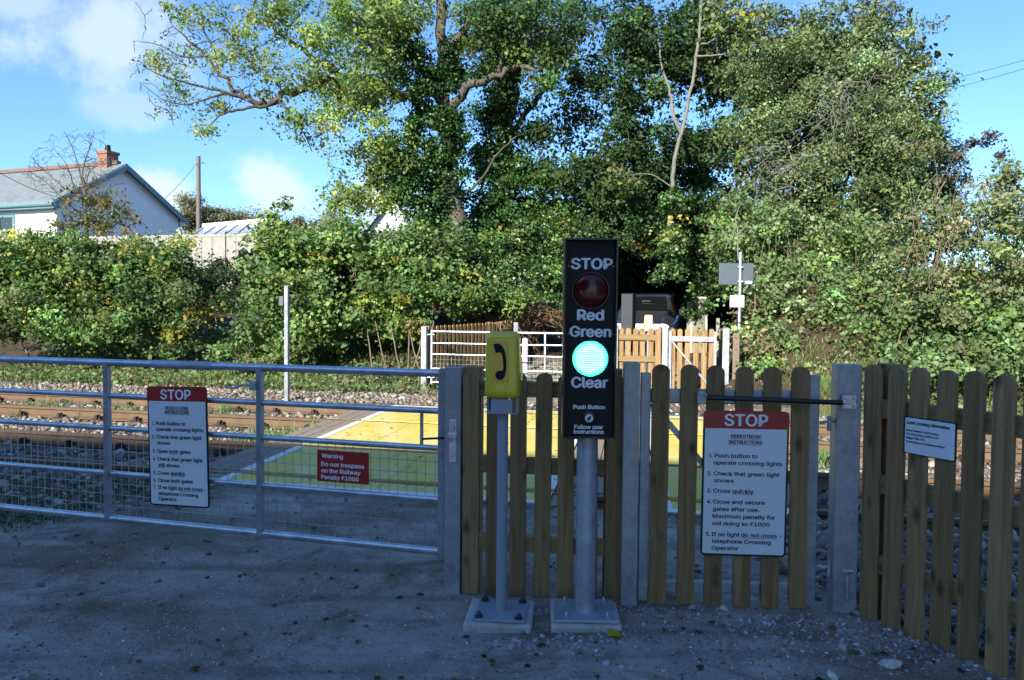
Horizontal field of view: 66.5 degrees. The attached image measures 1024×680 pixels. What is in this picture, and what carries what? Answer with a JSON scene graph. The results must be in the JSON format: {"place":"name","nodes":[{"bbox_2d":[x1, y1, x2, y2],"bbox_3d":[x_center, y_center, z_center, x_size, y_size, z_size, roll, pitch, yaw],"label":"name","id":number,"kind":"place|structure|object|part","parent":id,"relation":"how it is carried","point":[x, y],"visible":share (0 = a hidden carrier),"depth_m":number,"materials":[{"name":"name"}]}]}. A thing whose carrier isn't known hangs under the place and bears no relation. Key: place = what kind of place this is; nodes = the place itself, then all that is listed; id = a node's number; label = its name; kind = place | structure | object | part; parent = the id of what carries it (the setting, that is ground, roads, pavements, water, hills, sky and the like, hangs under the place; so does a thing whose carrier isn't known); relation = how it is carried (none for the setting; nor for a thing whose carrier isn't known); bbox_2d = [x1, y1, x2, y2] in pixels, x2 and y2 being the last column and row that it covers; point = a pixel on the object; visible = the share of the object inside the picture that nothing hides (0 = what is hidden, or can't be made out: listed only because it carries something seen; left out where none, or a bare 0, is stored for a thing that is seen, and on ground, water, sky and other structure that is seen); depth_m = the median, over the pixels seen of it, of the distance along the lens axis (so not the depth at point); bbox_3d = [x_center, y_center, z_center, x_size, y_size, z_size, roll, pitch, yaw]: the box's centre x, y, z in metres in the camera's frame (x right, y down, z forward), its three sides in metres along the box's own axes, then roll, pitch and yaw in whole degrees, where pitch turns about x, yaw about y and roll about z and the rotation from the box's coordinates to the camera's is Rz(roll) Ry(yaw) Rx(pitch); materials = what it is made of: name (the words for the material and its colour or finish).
{"place":"outdoors","nodes":[
{"label":"outdoors","id":0,"kind":"place"},
{"bbox_2d":[0,271,1023,679],"bbox_3d":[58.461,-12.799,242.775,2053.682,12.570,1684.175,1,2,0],"label":"ground","id":1,"kind":"structure","parent":0,"point":[398,641],"depth_m":3.95,"materials":[{"name":"grey gravel"}]},
{"bbox_2d":[0,209,132,368],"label":"hedge bush","id":2,"kind":"object","parent":1,"relation":"on","point":[32,270],"visible":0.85,"depth_m":16.73,"materials":[{"name":"green plant"}]},
{"bbox_2d":[0,472,149,532],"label":"grass","id":3,"kind":"structure","parent":1,"relation":"on","point":[5,517],"depth_m":6.09,"materials":[{"name":"green plant"}]},
{"bbox_2d":[21,129,144,242],"bbox_3d":[-12.178,-3.868,21.796,4.360,4.242,2.492,2,3,37],"label":"bare tree","id":4,"kind":"object","parent":1,"relation":"on","point":[99,224],"visible":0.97,"depth_m":21.64,"materials":[{"name":"brown plant"}]},
{"bbox_2d":[0,145,188,237],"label":"house","id":5,"kind":"structure","parent":1,"relation":"on","point":[22,206],"depth_m":37.10,"materials":[{"name":"paint"}]},
{"bbox_2d":[0,215,14,237],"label":"window frame","id":6,"kind":"structure","parent":5,"relation":"in","point":[8,219],"depth_m":35.23,"materials":[{"name":"teal paint"}]},
{"bbox_2d":[0,173,58,197],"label":"overhead wire","id":7,"kind":"object","parent":5,"relation":"attached to","point":[26,186],"visible":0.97,"depth_m":31.95,"materials":[{"name":"black metal"}]},
{"bbox_2d":[0,467,236,513],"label":"track side stones","id":8,"kind":"object","parent":1,"relation":"on","point":[120,498],"visible":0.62,"depth_m":6.40,"materials":[{"name":"grey gravel"}]},
{"bbox_2d":[44,218,231,360],"bbox_3d":[-8.312,-0.990,17.389,3.400,3.258,4.642,-2,3,-45],"label":"hedge bush","id":9,"kind":"object","parent":1,"relation":"on","point":[160,278],"visible":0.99,"depth_m":16.59,"materials":[{"name":"green plant"}]},
{"bbox_2d":[169,189,213,234],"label":"distant tree","id":10,"kind":"object","parent":1,"relation":"on","point":[188,211],"visible":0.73,"depth_m":60.99,"materials":[{"name":"green plant"}]},
{"bbox_2d":[196,156,203,230],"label":"telegraph pole","id":11,"kind":"object","parent":1,"relation":"on","point":[198,192],"visible":0.52,"depth_m":49.61,"materials":[{"name":"brown wood"}]},
{"bbox_2d":[201,195,242,223],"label":"distant tree","id":12,"kind":"object","parent":1,"relation":"on","point":[217,215],"visible":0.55,"depth_m":62.78,"materials":[{"name":"green plant"}]},
{"bbox_2d":[174,248,279,312],"bbox_3d":[-7.964,-1.705,22.734,3.650,2.037,3.981,1,2,0],"label":"hedge bush","id":13,"kind":"object","parent":1,"relation":"on","point":[219,267],"visible":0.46,"depth_m":22.08,"materials":[{"name":"green plant"}]},
{"bbox_2d":[194,218,282,234],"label":"glazed outbuilding","id":14,"kind":"structure","parent":1,"relation":"on","point":[232,227],"depth_m":31.50,"materials":[{"name":"white glass"}]},
{"bbox_2d":[224,204,266,221],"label":"distant tree","id":15,"kind":"object","parent":1,"relation":"on","point":[231,216],"visible":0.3,"depth_m":64.73,"materials":[{"name":"green plant"}]},
{"bbox_2d":[0,325,560,395],"bbox_3d":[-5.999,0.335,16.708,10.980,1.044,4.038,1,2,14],"label":"verge grass","id":16,"kind":"structure","parent":1,"relation":"on","point":[230,376],"depth_m":16.46,"materials":[{"name":"green plant"}]},
{"bbox_2d":[1,229,562,308],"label":"panel wall","id":17,"kind":"structure","parent":1,"relation":"on","point":[220,244],"depth_m":28.42,"materials":[{"name":"concrete"}]},
{"bbox_2d":[279,286,289,400],"bbox_3d":[-3.736,0.160,12.806,0.148,2.096,0.093,1,2,14],"label":"lineside post","id":18,"kind":"object","parent":1,"relation":"on","point":[284,300],"visible":0.83,"depth_m":12.78,"materials":[{"name":"metal"}]},
{"bbox_2d":[199,195,376,364],"bbox_3d":[-4.561,-1.223,16.349,3.462,3.638,3.810,1,2,0],"label":"hazel bush","id":19,"kind":"object","parent":1,"relation":"on","point":[312,285],"visible":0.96,"depth_m":15.77,"materials":[{"name":"green plant"}]},
{"bbox_2d":[289,215,310,231],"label":"distant tree","id":20,"kind":"object","parent":1,"relation":"on","point":[299,221],"visible":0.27,"depth_m":58.54,"materials":[{"name":"green plant"}]},
{"bbox_2d":[302,203,353,231],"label":"distant tree","id":21,"kind":"object","parent":1,"relation":"on","point":[315,223],"visible":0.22,"depth_m":56.47,"materials":[{"name":"green plant"}]},
{"bbox_2d":[129,0,596,308],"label":"ivy clad tree","id":22,"kind":"object","parent":1,"relation":"on","point":[390,25],"visible":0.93,"depth_m":19.55,"materials":[{"name":"green plant"}]},
{"bbox_2d":[368,199,412,230],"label":"house","id":23,"kind":"structure","parent":1,"relation":"on","point":[386,218],"depth_m":43.76,"materials":[{"name":"paint"}]},
{"bbox_2d":[283,207,508,368],"bbox_3d":[-2.523,-1.119,17.220,4.898,3.502,3.658,1,2,0],"label":"hazel bush","id":24,"kind":"object","parent":1,"relation":"on","point":[399,274],"visible":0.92,"depth_m":16.51,"materials":[{"name":"green plant"}]},
{"bbox_2d":[6,334,830,467],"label":"track weeds","id":25,"kind":"object","parent":1,"relation":"on","point":[823,459],"visible":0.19,"depth_m":12.29,"materials":[{"name":"green plant"}]},
{"bbox_2d":[421,326,427,389],"bbox_3d":[-1.662,0.450,14.809,0.105,1.410,0.105,1,2,13],"label":"gate post","id":26,"kind":"object","parent":1,"relation":"on","point":[424,347],"visible":0.56,"depth_m":14.76,"materials":[{"name":"wood"}]},
{"bbox_2d":[427,330,561,383],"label":"field gate","id":27,"kind":"structure","parent":26,"relation":"attached to","point":[431,334],"depth_m":14.51,"materials":[{"name":"metal"}]},
{"bbox_2d":[444,366,463,593],"bbox_3d":[-0.314,0.846,4.179,0.088,1.405,0.116,1,2,8],"label":"gate post","id":28,"kind":"object","parent":1,"relation":"on","point":[453,462],"visible":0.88,"depth_m":4.15,"materials":[{"name":"metal"}]},
{"bbox_2d":[0,356,444,559],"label":"field gate","id":29,"kind":"structure","parent":28,"relation":"attached to","point":[107,427],"depth_m":4.54,"materials":[{"name":"metal"}]},
{"bbox_2d":[147,386,209,507],"bbox_3d":[-1.994,0.637,4.661,0.423,0.720,0.011,0,2,16],"label":"vehicle instruction sign","id":30,"kind":"object","parent":29,"relation":"attached to","point":[178,439],"visible":1,"depth_m":4.66,"materials":[{"name":"white metal"}]},
{"bbox_2d":[317,450,368,484],"bbox_3d":[-0.945,0.709,4.360,0.319,0.176,0.009,1,2,16],"label":"trespass warning sign","id":31,"kind":"object","parent":29,"relation":"attached to","point":[343,467],"visible":1,"depth_m":4.36,"materials":[{"name":"red metal"}]},
{"bbox_2d":[426,322,494,388],"bbox_3d":[-1.016,0.383,15.855,0.163,1.477,2.171,2,2,33],"label":"wooden fence","id":32,"kind":"object","parent":1,"relation":"on","point":[489,326],"visible":0.57,"depth_m":15.61,"materials":[{"name":"brown wood"}]},
{"bbox_2d":[9,497,963,679],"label":"fallen leaves","id":33,"kind":"object","parent":1,"relation":"on","point":[699,667],"depth_m":3.68,"materials":[{"name":"brown plant"}]},
{"bbox_2d":[448,260,546,322],"bbox_3d":[-0.376,-1.138,18.034,2.392,1.540,2.328,1,2,0],"label":"fern clump","id":34,"kind":"object","parent":1,"relation":"on","point":[509,297],"visible":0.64,"depth_m":17.79,"materials":[{"name":"green plant"}]},
{"bbox_2d":[463,598,534,633],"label":"concrete plinth","id":35,"kind":"structure","parent":1,"relation":"on","point":[469,625],"depth_m":3.68,"materials":[{"name":"grey concrete"}]},
{"bbox_2d":[472,331,528,623],"bbox_3d":[-0.046,0.643,3.785,0.250,1.366,0.270,1,2,6],"label":"emergency telephone","id":36,"kind":"object","parent":35,"relation":"on","point":[503,372],"visible":1,"depth_m":3.73,"materials":[{"name":"yellow plastic"},{"name":"grey painted metal"},{"name":"black paint"}]},
{"bbox_2d":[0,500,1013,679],"bbox_3d":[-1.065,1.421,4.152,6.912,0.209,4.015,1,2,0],"label":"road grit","id":37,"kind":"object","parent":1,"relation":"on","point":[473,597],"visible":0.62,"depth_m":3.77,"materials":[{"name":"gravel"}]},
{"bbox_2d":[451,292,562,352],"bbox_3d":[0.039,-0.384,19.076,3.813,1.940,1.821,0,2,-9],"label":"dead bramble","id":38,"kind":"object","parent":1,"relation":"on","point":[534,315],"visible":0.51,"depth_m":18.82,"materials":[{"name":"brown plant"}]},
{"bbox_2d":[254,344,762,413],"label":"verge stones","id":39,"kind":"object","parent":1,"relation":"on","point":[555,404],"visible":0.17,"depth_m":13.34,"materials":[{"name":"grey stone"}]},
{"bbox_2d":[495,319,525,343],"bbox_3d":[-0.079,0.222,18.585,0.163,1.500,3.771,1,2,11],"label":"picket fence","id":40,"kind":"object","parent":1,"relation":"on","point":[505,325],"visible":0.23,"depth_m":18.05,"materials":[{"name":"brown wood"}]},
{"bbox_2d":[0,381,1021,548],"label":"ballast","id":41,"kind":"structure","parent":1,"relation":"on","point":[72,452],"depth_m":11.98,"materials":[{"name":"gravel"}]},
{"bbox_2d":[0,428,1020,535],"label":"railway track","id":42,"kind":"structure","parent":41,"relation":"on","point":[823,477],"depth_m":8.63,"materials":[{"name":"metal"}]},
{"bbox_2d":[0,393,1021,471],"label":"railway track","id":43,"kind":"structure","parent":41,"relation":"on","point":[132,417],"depth_m":11.66,"materials":[{"name":"metal"}]},
{"bbox_2d":[209,405,820,519],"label":"crossing deck","id":44,"kind":"structure","parent":1,"relation":"on","point":[391,431],"depth_m":8.06,"materials":[{"name":"yellow paint"}]},
{"bbox_2d":[224,413,574,487],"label":"deck leaves","id":45,"kind":"object","parent":44,"relation":"on","point":[378,433],"visible":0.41,"depth_m":8.36,"materials":[{"name":"brown plant"}]},
{"bbox_2d":[514,322,517,331],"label":"gate post","id":46,"kind":"object","parent":1,"relation":"on","point":[515,326],"visible":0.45,"depth_m":16.95,"materials":[{"name":"wood"}]},
{"bbox_2d":[522,338,527,380],"bbox_3d":[0.260,0.534,15.629,0.115,1.158,0.115,1,2,0],"label":"marker post","id":47,"kind":"object","parent":1,"relation":"on","point":[525,351],"visible":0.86,"depth_m":15.58,"materials":[{"name":"white plastic"}]},
{"bbox_2d":[454,196,603,336],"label":"ivy bank","id":48,"kind":"structure","parent":1,"relation":"on","point":[534,265],"depth_m":19.14,"materials":[{"name":"green plant"}]},
{"bbox_2d":[460,0,621,265],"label":"ivy clad tree","id":49,"kind":"object","parent":1,"relation":"on","point":[504,168],"visible":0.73,"depth_m":21.64,"materials":[{"name":"green plant"}]},
{"bbox_2d":[462,365,622,600],"bbox_3d":[0.158,0.800,4.160,0.858,1.306,0.158,1,2,8],"label":"picket fence","id":50,"kind":"object","parent":1,"relation":"on","point":[543,466],"visible":0.61,"depth_m":4.09,"materials":[{"name":"brown wood"}]},
{"bbox_2d":[574,647,581,653],"bbox_3d":[0.288,1.375,3.446,0.043,0.048,0.033,1,2,0],"label":"stone","id":51,"kind":"object","parent":1,"relation":"on","point":[578,650],"visible":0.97,"depth_m":3.44,"materials":[{"name":"grey stone"}]},
{"bbox_2d":[550,600,621,632],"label":"concrete plinth","id":52,"kind":"structure","parent":1,"relation":"on","point":[577,627],"depth_m":3.67,"materials":[{"name":"grey concrete"}]},
{"bbox_2d":[553,238,618,623],"bbox_3d":[0.364,0.425,3.777,0.300,1.807,0.280,1,2,2],"label":"crossing signal","id":53,"kind":"object","parent":52,"relation":"on","point":[589,337],"visible":1,"depth_m":3.69,"materials":[{"name":"black plastic"}]},
{"bbox_2d":[617,328,618,367],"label":"gate post","id":54,"kind":"object","parent":1,"relation":"on","point":[617,345],"visible":0.22,"depth_m":13.90,"materials":[{"name":"metal"}]},
{"bbox_2d":[620,362,639,605],"bbox_3d":[0.603,0.838,4.010,0.082,1.449,0.082,1,2,3],"label":"gate post","id":55,"kind":"object","parent":1,"relation":"on","point":[629,481],"visible":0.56,"depth_m":3.97,"materials":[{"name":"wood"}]},
{"bbox_2d":[618,328,660,387],"bbox_3d":[2.247,0.454,13.886,0.784,1.337,0.093,1,2,13],"label":"picket fence","id":56,"kind":"object","parent":1,"relation":"on","point":[642,337],"visible":0.68,"depth_m":13.88,"materials":[{"name":"brown wood"}]},
{"bbox_2d":[524,190,758,323],"bbox_3d":[4.769,-3.281,28.407,9.763,5.414,5.724,1,2,0],"label":"lane thicket","id":57,"kind":"object","parent":1,"relation":"on","point":[633,273],"visible":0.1,"depth_m":27.54,"materials":[{"name":"green plant"}]},
{"bbox_2d":[617,293,685,350],"bbox_3d":[3.833,-0.552,21.882,2.120,1.490,4.140,1,5,17],"label":"parked car","id":58,"kind":"object","parent":1,"relation":"on","point":[661,309],"visible":0.32,"depth_m":21.04,"materials":[{"name":"paint"}]},
{"bbox_3d":[4.693,-1.001,22.070,0.237,0.490,2.050,1,5,17],"label":"side window","id":59,"kind":"part","parent":58,"relation":"part of","materials":[{"name":"black glass"}]},
{"bbox_2d":[550,127,757,307],"bbox_3d":[3.805,-3.473,22.622,6.073,5.206,4.681,1,2,0],"label":"lane canopy","id":60,"kind":"object","parent":1,"relation":"on","point":[700,180],"visible":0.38,"depth_m":21.65,"materials":[{"name":"green plant"}]},
{"bbox_2d":[662,328,667,366],"bbox_3d":[2.693,0.506,13.764,0.100,1.450,0.100,1,2,13],"label":"gate post","id":61,"kind":"object","parent":1,"relation":"on","point":[664,346],"visible":0.45,"depth_m":13.70,"materials":[{"name":"wood"}]},
{"bbox_2d":[668,328,716,388],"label":"pedestrian gate","id":62,"kind":"structure","parent":61,"relation":"attached to","point":[687,339],"depth_m":13.61,"materials":[{"name":"wood"}]},
{"bbox_2d":[566,0,778,286],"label":"pale trunk tree","id":63,"kind":"object","parent":1,"relation":"on","point":[689,51],"visible":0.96,"depth_m":19.86,"materials":[{"name":"green plant"}]},
{"bbox_2d":[673,289,716,352],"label":"gate pier","id":64,"kind":"structure","parent":1,"relation":"on","point":[697,310],"depth_m":20.32,"materials":[{"name":"stone"}]},
{"bbox_2d":[716,318,719,350],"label":"concrete post","id":65,"kind":"object","parent":1,"relation":"on","point":[717,326],"visible":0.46,"depth_m":15.57,"materials":[{"name":"grey concrete"}]},
{"bbox_2d":[722,328,729,384],"bbox_3d":[3.696,0.524,13.523,0.115,1.450,0.115,1,2,13],"label":"gate post","id":66,"kind":"object","parent":1,"relation":"on","point":[725,348],"visible":0.51,"depth_m":13.46,"materials":[{"name":"wood"}]},
{"bbox_2d":[716,328,739,379],"bbox_3d":[4.070,0.448,14.499,0.395,1.338,1.915,1,2,20],"label":"picket fence","id":67,"kind":"object","parent":1,"relation":"on","point":[736,347],"visible":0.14,"depth_m":13.56,"materials":[{"name":"brown wood"}]},
{"bbox_2d":[719,252,753,345],"bbox_3d":[4.100,-0.292,14.323,0.621,2.632,0.111,1,2,6],"label":"sign pole","id":68,"kind":"object","parent":1,"relation":"on","point":[740,274],"visible":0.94,"depth_m":14.30,"materials":[{"name":"metal"}]},
{"bbox_2d":[729,295,743,306],"bbox_3d":[4.106,-0.707,14.248,0.269,0.221,0.009,1,2,0],"label":"gate reminder sign","id":69,"kind":"object","parent":68,"relation":"attached to","point":[736,300],"visible":1,"depth_m":14.24,"materials":[{"name":"white metal"}]},
{"bbox_2d":[698,188,910,378],"bbox_3d":[5.729,-1.273,15.350,4.023,3.886,5.202,1,2,13],"label":"bank scrub","id":70,"kind":"object","parent":1,"relation":"on","point":[813,261],"visible":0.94,"depth_m":15.16,"materials":[{"name":"green plant"}]},
{"bbox_2d":[826,670,838,679],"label":"stone","id":71,"kind":"object","parent":1,"relation":"on","point":[831,675],"visible":1,"depth_m":3.20,"materials":[{"name":"grey stone"}]},
{"bbox_2d":[693,0,983,276],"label":"willow tree","id":72,"kind":"object","parent":1,"relation":"on","point":[878,142],"visible":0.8,"depth_m":17.19,"materials":[{"name":"green plant"}]},
{"bbox_2d":[826,363,861,612],"bbox_3d":[1.676,0.848,3.943,0.118,1.453,0.115,1,2,4],"label":"gate post","id":73,"kind":"object","parent":1,"relation":"on","point":[843,512],"visible":0.72,"depth_m":3.90,"materials":[{"name":"wood"}]},
{"bbox_2d":[637,364,833,607],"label":"pedestrian gate","id":74,"kind":"structure","parent":73,"relation":"attached to","point":[654,585],"depth_m":3.94,"materials":[{"name":"wood"}]},
{"bbox_2d":[700,410,789,556],"bbox_3d":[1.165,0.720,3.912,0.428,0.735,0.011,1,2,3],"label":"pedestrian instruction sign","id":75,"kind":"object","parent":74,"relation":"attached to","point":[744,487],"visible":1,"depth_m":3.91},
{"bbox_2d":[696,391,856,408],"bbox_3d":[1.308,0.298,3.868,0.771,0.070,0.063,1,2,3],"label":"gate closer","id":76,"kind":"object","parent":74,"relation":"attached to","point":[847,402],"visible":1,"depth_m":3.84,"materials":[{"name":"black metal"}]},
{"bbox_2d":[852,609,859,615],"bbox_3d":[1.725,1.366,3.904,0.044,0.035,0.035,2,3,43],"label":"stone","id":77,"kind":"object","parent":1,"relation":"on","point":[856,612],"visible":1,"depth_m":3.89,"materials":[{"name":"grey stone"}]},
{"bbox_2d":[751,513,1018,668],"bbox_3d":[3.610,1.451,3.977,4.883,0.312,2.779,1,2,13],"label":"ballast shoulder","id":78,"kind":"object","parent":1,"relation":"on","point":[821,544],"visible":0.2,"depth_m":4.56},
{"bbox_2d":[877,658,903,669],"bbox_3d":[1.613,1.381,3.336,0.080,0.042,0.095,-1,3,-43],"label":"stone","id":79,"kind":"object","parent":1,"relation":"on","point":[891,663],"visible":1,"depth_m":3.32,"materials":[{"name":"grey stone"}]},
{"bbox_2d":[815,269,1023,414],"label":"bank weeds","id":80,"kind":"object","parent":1,"relation":"on","point":[932,394],"visible":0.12,"depth_m":13.72,"materials":[{"name":"green plant"}]},
{"bbox_2d":[825,270,1023,394],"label":"bramble bush","id":81,"kind":"object","parent":1,"relation":"on","point":[957,341],"visible":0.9,"depth_m":12.40,"materials":[{"name":"green plant"}]},
{"bbox_2d":[847,127,1023,344],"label":"tan shrub","id":82,"kind":"object","parent":1,"relation":"on","point":[1003,219],"visible":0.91,"depth_m":12.94,"materials":[{"name":"green plant"}]},
{"bbox_2d":[932,644,945,655],"bbox_3d":[1.895,1.381,3.466,0.066,0.066,0.064,2,3,39],"label":"stone","id":83,"kind":"object","parent":1,"relation":"on","point":[937,649],"visible":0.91,"depth_m":3.45,"materials":[{"name":"grey stone"}]},
{"bbox_2d":[900,113,980,267],"bbox_3d":[11.249,-3.824,20.938,2.432,4.323,2.465,1,2,0],"label":"dark evergreen","id":84,"kind":"object","parent":1,"relation":"on","point":[945,163],"visible":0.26,"depth_m":20.43,"materials":[{"name":"green plant"}]},
{"bbox_2d":[859,363,1023,679],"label":"picket fence","id":85,"kind":"object","parent":1,"relation":"on","point":[888,489],"visible":0.96,"depth_m":3.48,"materials":[{"name":"brown wood"}]},
{"bbox_2d":[904,416,956,461],"bbox_3d":[1.887,0.445,3.530,0.009,0.173,0.254,0,2,-26],"label":"crossing information sign","id":86,"kind":"object","parent":85,"relation":"attached to","point":[931,438],"visible":1,"depth_m":3.52,"materials":[{"name":"metal"}]},
{"bbox_2d":[0,0,1023,279],"label":"sky","id":87,"kind":"structure","parent":0,"point":[65,67],"materials":[{"name":"blue"}]},
{"bbox_2d":[644,315,652,371],"bbox_3d":[2.617,0.202,15.016,0.250,1.366,0.270,1,2,8],"label":"emergency telephone","id":88,"kind":"object","parent":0,"point":[648,322],"visible":0.5,"depth_m":14.93,"materials":[{"name":"white plastic"}]},
{"bbox_2d":[417,600,1012,679],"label":"gravel","id":89,"kind":"structure","parent":0,"point":[841,645],"depth_m":3.58,"materials":[{"name":"grey gravel"}]},
{"bbox_2d":[779,324,1023,418],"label":"bank grass","id":90,"kind":"structure","parent":0,"point":[823,411],"depth_m":13.44,"materials":[{"name":"green plant"}]},
{"bbox_2d":[927,69,1022,94],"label":"overhead wire","id":91,"kind":"object","parent":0,"point":[986,79],"visible":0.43,"depth_m":40.21,"materials":[{"name":"black metal"}]},
{"bbox_2d":[951,60,1023,79],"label":"overhead wire","id":92,"kind":"object","parent":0,"point":[989,69],"visible":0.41,"depth_m":40.21,"materials":[{"name":"black metal"}]},
{"bbox_3d":[2.271,1.004,15.445,0.360,0.227,0.360,1,2,0],"label":"concrete plinth","id":93,"kind":"object","parent":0,"visible":0},
{"bbox_2d":[621,293,635,354],"bbox_3d":[2.280,-0.015,15.409,0.300,1.807,0.280,2,2,28],"label":"crossing signal","id":94,"kind":"object","parent":93,"relation":"on","point":[628,310],"visible":0.47,"depth_m":15.33,"materials":[{"name":"grey metal"}]}
]}

